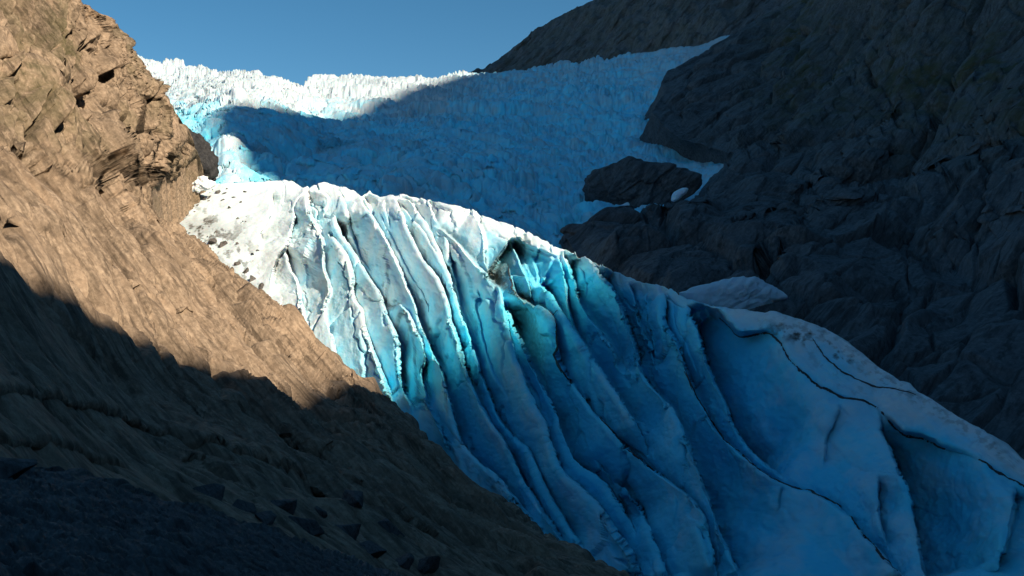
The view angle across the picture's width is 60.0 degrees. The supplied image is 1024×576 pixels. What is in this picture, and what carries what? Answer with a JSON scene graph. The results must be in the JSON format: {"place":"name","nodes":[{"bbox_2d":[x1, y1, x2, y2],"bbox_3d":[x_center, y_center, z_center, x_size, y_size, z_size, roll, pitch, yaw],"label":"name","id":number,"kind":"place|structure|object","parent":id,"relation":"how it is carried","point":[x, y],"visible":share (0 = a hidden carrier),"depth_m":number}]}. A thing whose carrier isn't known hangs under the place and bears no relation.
{"place":"outdoors","nodes":[
{"label":"outdoors","id":0,"kind":"place"},
{"bbox_2d":[0,466,401,575],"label":"ground","id":1,"kind":"structure","parent":0,"point":[57,521],"depth_m":11.28},
{"bbox_2d":[0,457,37,479],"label":"boulder","id":2,"kind":"object","parent":1,"relation":"on","point":[14,468],"visible":0.83,"depth_m":12.66},
{"bbox_2d":[0,0,629,575],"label":"hillside","id":3,"kind":"structure","parent":0,"point":[148,342],"depth_m":71.75},
{"bbox_2d":[192,175,216,192],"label":"snow patch","id":4,"kind":"object","parent":3,"relation":"on","point":[202,183],"visible":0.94,"depth_m":229.39},
{"bbox_2d":[193,483,224,500],"bbox_3d":[-13.039,9.005,38.084,1.648,1.196,1.263,0,0,16],"label":"boulder","id":5,"kind":"object","parent":3,"relation":"on","point":[214,490],"visible":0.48,"depth_m":37.82},
{"bbox_2d":[232,499,256,513],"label":"boulder","id":6,"kind":"object","parent":3,"relation":"on","point":[244,505],"visible":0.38,"depth_m":38.31},
{"bbox_2d":[255,510,275,524],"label":"boulder","id":7,"kind":"object","parent":3,"relation":"on","point":[267,517],"visible":0.73,"depth_m":37.03},
{"bbox_2d":[270,499,296,514],"bbox_3d":[-11.410,10.880,43.619,1.736,0.958,1.800,1,-24,-44],"label":"boulder","id":8,"kind":"object","parent":3,"relation":"on","point":[289,506],"visible":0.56,"depth_m":43.12},
{"bbox_2d":[288,516,323,536],"bbox_3d":[-9.645,11.242,41.336,1.830,1.094,1.235,16,-15,6],"label":"boulder","id":9,"kind":"object","parent":3,"relation":"on","point":[313,527],"visible":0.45,"depth_m":40.97},
{"bbox_2d":[314,506,327,517],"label":"boulder","id":10,"kind":"object","parent":3,"relation":"on","point":[321,512],"visible":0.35,"depth_m":47.66},
{"bbox_2d":[336,524,360,540],"bbox_3d":[-8.776,12.665,45.483,1.460,1.037,1.669,0,0,31],"label":"boulder","id":11,"kind":"object","parent":3,"relation":"on","point":[351,530],"visible":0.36,"depth_m":45.45},
{"bbox_2d":[342,490,363,508],"bbox_3d":[-9.426,12.722,52.930,1.809,1.166,1.201,0,0,35],"label":"boulder","id":12,"kind":"object","parent":3,"relation":"on","point":[355,498],"visible":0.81,"depth_m":52.64},
{"bbox_2d":[359,540,386,558],"bbox_3d":[-7.376,13.361,44.444,2.225,1.188,1.208,0,0,21],"label":"boulder","id":13,"kind":"object","parent":3,"relation":"on","point":[374,549],"visible":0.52,"depth_m":44.28},
{"bbox_2d":[378,518,404,536],"bbox_3d":[-7.056,14.339,52.114,1.134,1.186,2.081,8,-28,30],"label":"boulder","id":14,"kind":"object","parent":3,"relation":"on","point":[386,524],"visible":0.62,"depth_m":51.55},
{"bbox_2d":[395,552,413,570],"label":"boulder","id":15,"kind":"object","parent":3,"relation":"on","point":[405,561],"visible":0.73,"depth_m":47.75},
{"bbox_2d":[417,555,440,573],"bbox_3d":[-4.829,15.497,49.243,1.829,1.094,1.235,-25,-38,10],"label":"boulder","id":16,"kind":"object","parent":3,"relation":"on","point":[428,564],"visible":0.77,"depth_m":48.98},
{"bbox_2d":[81,0,592,85],"label":"sky","id":17,"kind":"structure","parent":0,"point":[291,40]},
{"bbox_2d":[137,35,728,248],"bbox_3d":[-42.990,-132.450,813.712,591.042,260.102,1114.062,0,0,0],"label":"icefall","id":18,"kind":"object","parent":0,"point":[529,150],"visible":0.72,"depth_m":498.70},
{"bbox_2d":[560,221,621,235],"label":"rock","id":19,"kind":"object","parent":18,"relation":"on","point":[572,229],"visible":0.13,"depth_m":264.91},
{"bbox_2d":[582,156,701,208],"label":"rock island","id":20,"kind":"object","parent":18,"relation":"on","point":[634,182],"visible":0.85,"depth_m":346.48},
{"bbox_2d":[180,180,1023,575],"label":"glacier","id":21,"kind":"object","parent":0,"point":[620,422],"visible":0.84,"depth_m":131.04},
{"bbox_2d":[187,126,218,181],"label":"crag","id":22,"kind":"structure","parent":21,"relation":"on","point":[209,158],"depth_m":237.20},
{"bbox_2d":[209,238,216,243],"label":"stone","id":23,"kind":"object","parent":21,"relation":"on","point":[212,240],"visible":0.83,"depth_m":206.98},
{"bbox_2d":[218,241,227,247],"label":"stone","id":24,"kind":"object","parent":21,"relation":"on","point":[222,243],"visible":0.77,"depth_m":204.73},
{"bbox_2d":[469,0,791,73],"bbox_3d":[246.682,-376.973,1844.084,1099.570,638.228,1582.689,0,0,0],"label":"mountain","id":25,"kind":"structure","parent":0,"point":[606,29],"depth_m":1583.06},
{"bbox_2d":[559,0,1023,458],"bbox_3d":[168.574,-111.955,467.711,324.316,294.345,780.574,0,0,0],"label":"mountainside","id":26,"kind":"structure","parent":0,"point":[862,190],"depth_m":265.08},
{"bbox_2d":[671,188,687,201],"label":"snow patch","id":27,"kind":"object","parent":26,"relation":"on","point":[678,194],"visible":1,"depth_m":320.73},
{"bbox_2d":[679,276,787,309],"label":"snow bank","id":28,"kind":"structure","parent":26,"relation":"on","point":[742,292],"depth_m":181.09}
]}

